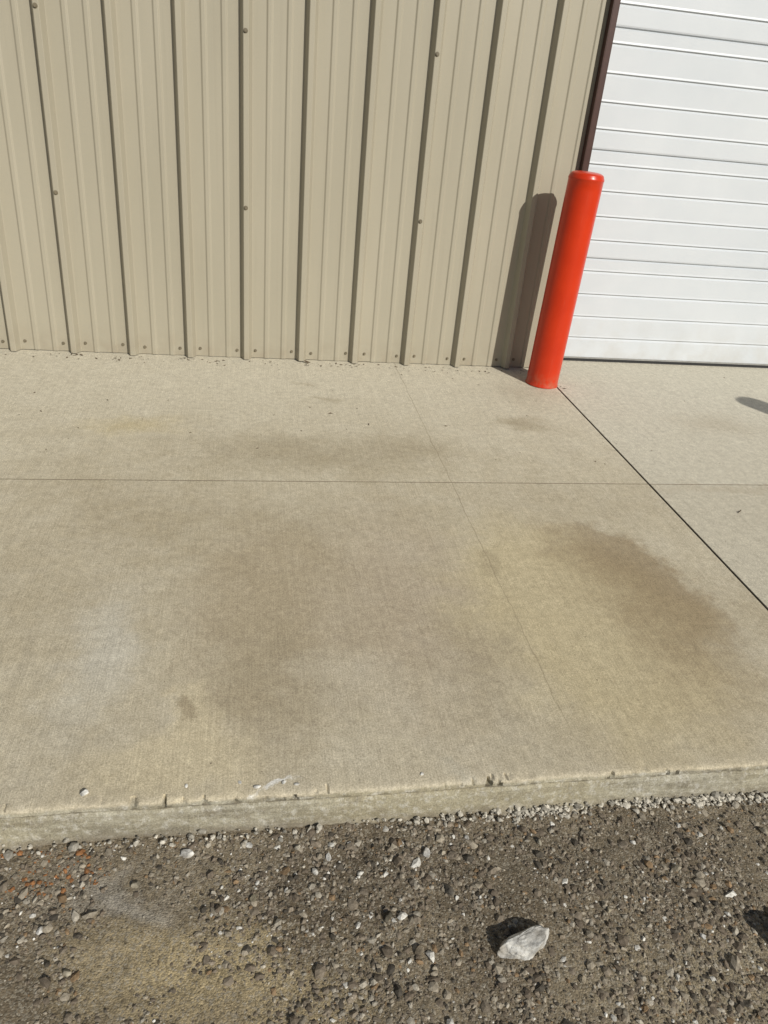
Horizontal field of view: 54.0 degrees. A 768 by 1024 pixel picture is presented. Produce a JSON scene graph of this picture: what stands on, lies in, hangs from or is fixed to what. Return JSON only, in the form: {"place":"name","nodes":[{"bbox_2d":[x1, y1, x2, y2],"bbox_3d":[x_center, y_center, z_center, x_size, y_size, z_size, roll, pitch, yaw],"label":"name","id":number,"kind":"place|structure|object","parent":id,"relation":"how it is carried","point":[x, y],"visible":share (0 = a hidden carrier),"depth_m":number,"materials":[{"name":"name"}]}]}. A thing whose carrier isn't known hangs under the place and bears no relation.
{"place":"outdoors","nodes":[
{"label":"outdoors","id":0,"kind":"place"},
{"bbox_2d":[0,793,767,1023],"bbox_3d":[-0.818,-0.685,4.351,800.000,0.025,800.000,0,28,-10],"label":"ground","id":1,"kind":"structure","parent":0,"point":[126,947],"depth_m":1.57,"materials":[{"name":"grey gravel"}]},
{"bbox_2d":[36,926,42,934],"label":"rock","id":2,"kind":"object","parent":1,"relation":"on","point":[38,931],"visible":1,"depth_m":1.50,"materials":[{"name":"stone"}]},
{"bbox_2d":[62,969,70,976],"bbox_3d":[-0.606,0.881,1.439,0.018,0.013,0.012,16,22,9],"label":"rock","id":3,"kind":"object","parent":1,"relation":"on","point":[66,972],"visible":1,"depth_m":1.44,"materials":[{"name":"stone"}]},
{"bbox_2d":[131,881,138,887],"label":"rock","id":4,"kind":"object","parent":1,"relation":"on","point":[134,884],"visible":1,"depth_m":1.61,"materials":[{"name":"stone"}]},
{"bbox_2d":[180,849,194,857],"bbox_3d":[-0.442,0.767,1.695,0.026,0.016,0.028,24,33,31],"label":"rock","id":5,"kind":"object","parent":1,"relation":"on","point":[187,853],"visible":1,"depth_m":1.69,"materials":[{"name":"stone"}]},
{"bbox_2d":[245,842,252,847],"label":"rock","id":6,"kind":"object","parent":1,"relation":"on","point":[249,844],"visible":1,"depth_m":1.72,"materials":[{"name":"stone"}]},
{"bbox_2d":[250,894,255,901],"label":"rock","id":7,"kind":"object","parent":1,"relation":"on","point":[252,897],"visible":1,"depth_m":1.60,"materials":[{"name":"stone"}]},
{"bbox_2d":[326,853,330,860],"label":"rock","id":8,"kind":"object","parent":1,"relation":"on","point":[328,856],"visible":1,"depth_m":1.71,"materials":[{"name":"stone"}]},
{"bbox_2d":[0,348,767,851],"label":"concrete slab","id":9,"kind":"structure","parent":1,"relation":"on","point":[566,584],"depth_m":2.44,"materials":[{"name":"beige concrete"}]},
{"bbox_2d":[80,789,88,795],"bbox_3d":[-0.666,0.625,1.673,0.019,0.016,0.012,-3,31,-28],"label":"mortar crumb","id":10,"kind":"object","parent":9,"relation":"on","point":[84,792],"visible":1,"depth_m":1.67,"materials":[{"name":"stone"}]},
{"bbox_2d":[0,0,610,368],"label":"wall panel","id":11,"kind":"structure","parent":9,"relation":"on","point":[339,149],"depth_m":3.83,"materials":[{"name":"beige metal"}]},
{"bbox_2d":[5,353,740,681],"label":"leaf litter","id":12,"kind":"object","parent":9,"relation":"on","point":[305,364],"visible":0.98,"depth_m":4.14,"materials":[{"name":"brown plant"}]},
{"bbox_2d":[525,170,603,388],"bbox_3d":[0.970,-1.233,4.074,0.187,1.121,0.187,2,28,-11],"label":"bollard","id":13,"kind":"object","parent":9,"relation":"on","point":[583,191],"visible":1,"depth_m":3.99,"materials":[{"name":"orange plastic"}]},
{"bbox_2d":[563,358,767,367],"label":"door bottom seal","id":14,"kind":"object","parent":9,"relation":"on","point":[660,362],"depth_m":4.86,"materials":[{"name":"black rubber"}]},
{"bbox_3d":[-4.169,-2.941,2.620,10.790,4.598,0.164,0,28,-10],"label":"wall","id":15,"kind":"object","parent":9,"relation":"on","visible":0},
{"bbox_2d":[1,3,514,360],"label":"screws","id":16,"kind":"object","parent":15,"relation":"attached to","point":[35,6],"visible":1,"depth_m":4.06,"materials":[{"name":"metal"}]},
{"bbox_2d":[579,0,614,170],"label":"jamb trim lip","id":17,"kind":"object","parent":15,"relation":"attached to","point":[606,33],"depth_m":3.83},
{"bbox_2d":[583,0,619,170],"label":"jamb trim face","id":18,"kind":"object","parent":15,"relation":"attached to","point":[602,79],"depth_m":3.82},
{"bbox_2d":[587,0,620,170],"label":"jamb trim return","id":19,"kind":"object","parent":15,"relation":"attached to","point":[604,83],"visible":0.11,"depth_m":3.82,"materials":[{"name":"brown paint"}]},
{"bbox_2d":[564,0,767,363],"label":"garage door","id":20,"kind":"structure","parent":15,"relation":"attached to","point":[676,266],"depth_m":4.36,"materials":[{"name":"white metal"}]},
{"bbox_2d":[564,356,767,365],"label":"door bottom rail","id":21,"kind":"object","parent":20,"relation":"attached to","point":[664,360],"depth_m":4.85,"materials":[{"name":"white metal"}]},
{"bbox_2d":[2,790,767,860],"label":"aggregate spill","id":22,"kind":"object","parent":1,"relation":"on","point":[518,812],"visible":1,"depth_m":1.86,"materials":[{"name":"stone"}]},
{"bbox_2d":[384,911,391,922],"bbox_3d":[0.008,0.853,1.590,0.017,0.014,0.024,22,32,29],"label":"rock","id":23,"kind":"object","parent":1,"relation":"on","point":[387,916],"visible":1,"depth_m":1.58,"materials":[{"name":"stone"}]},
{"bbox_2d":[415,945,423,954],"bbox_3d":[0.071,0.891,1.529,0.023,0.013,0.016,-13,36,-32],"label":"rock","id":24,"kind":"object","parent":1,"relation":"on","point":[419,949],"visible":1,"depth_m":1.52,"materials":[{"name":"stone"}]},
{"bbox_2d":[422,847,429,857],"bbox_3d":[0.097,0.788,1.740,0.019,0.015,0.026,11,27,2],"label":"rock","id":25,"kind":"object","parent":1,"relation":"on","point":[426,852],"visible":1,"depth_m":1.73,"materials":[{"name":"stone"}]},
{"bbox_2d":[444,884,453,895],"bbox_3d":[0.143,0.835,1.660,0.020,0.020,0.025,-15,28,-34],"label":"rock","id":26,"kind":"object","parent":1,"relation":"on","point":[448,889],"visible":1,"depth_m":1.66,"materials":[{"name":"stone"}]},
{"bbox_2d":[497,925,548,960],"bbox_3d":[0.291,0.892,1.554,0.124,0.052,0.058,-16,41,-24],"label":"rock","id":27,"kind":"object","parent":1,"relation":"on","point":[529,943],"visible":1,"depth_m":1.54,"materials":[{"name":"stone"}]},
{"bbox_2d":[579,975,585,983],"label":"rock","id":28,"kind":"object","parent":1,"relation":"on","point":[582,979],"visible":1,"depth_m":1.51,"materials":[{"name":"stone"}]},
{"bbox_2d":[607,906,613,912],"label":"rock","id":29,"kind":"object","parent":1,"relation":"on","point":[609,909],"visible":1,"depth_m":1.65,"materials":[{"name":"stone"}]},
{"bbox_2d":[671,864,681,871],"bbox_3d":[0.680,0.829,1.754,0.025,0.015,0.019,-20,37,-39],"label":"rock","id":30,"kind":"object","parent":1,"relation":"on","point":[675,867],"visible":1,"depth_m":1.75,"materials":[{"name":"stone"}]},
{"bbox_2d":[700,933,705,939],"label":"rock","id":31,"kind":"object","parent":1,"relation":"on","point":[702,936],"visible":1,"depth_m":1.61,"materials":[{"name":"stone"}]},
{"bbox_2d":[759,827,767,833],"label":"rock","id":32,"kind":"object","parent":1,"relation":"on","point":[763,830],"visible":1,"depth_m":1.87,"materials":[{"name":"stone"}]},
{"bbox_2d":[557,388,767,609],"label":"expansion joint","id":33,"kind":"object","parent":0,"point":[670,507],"depth_m":3.11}
]}

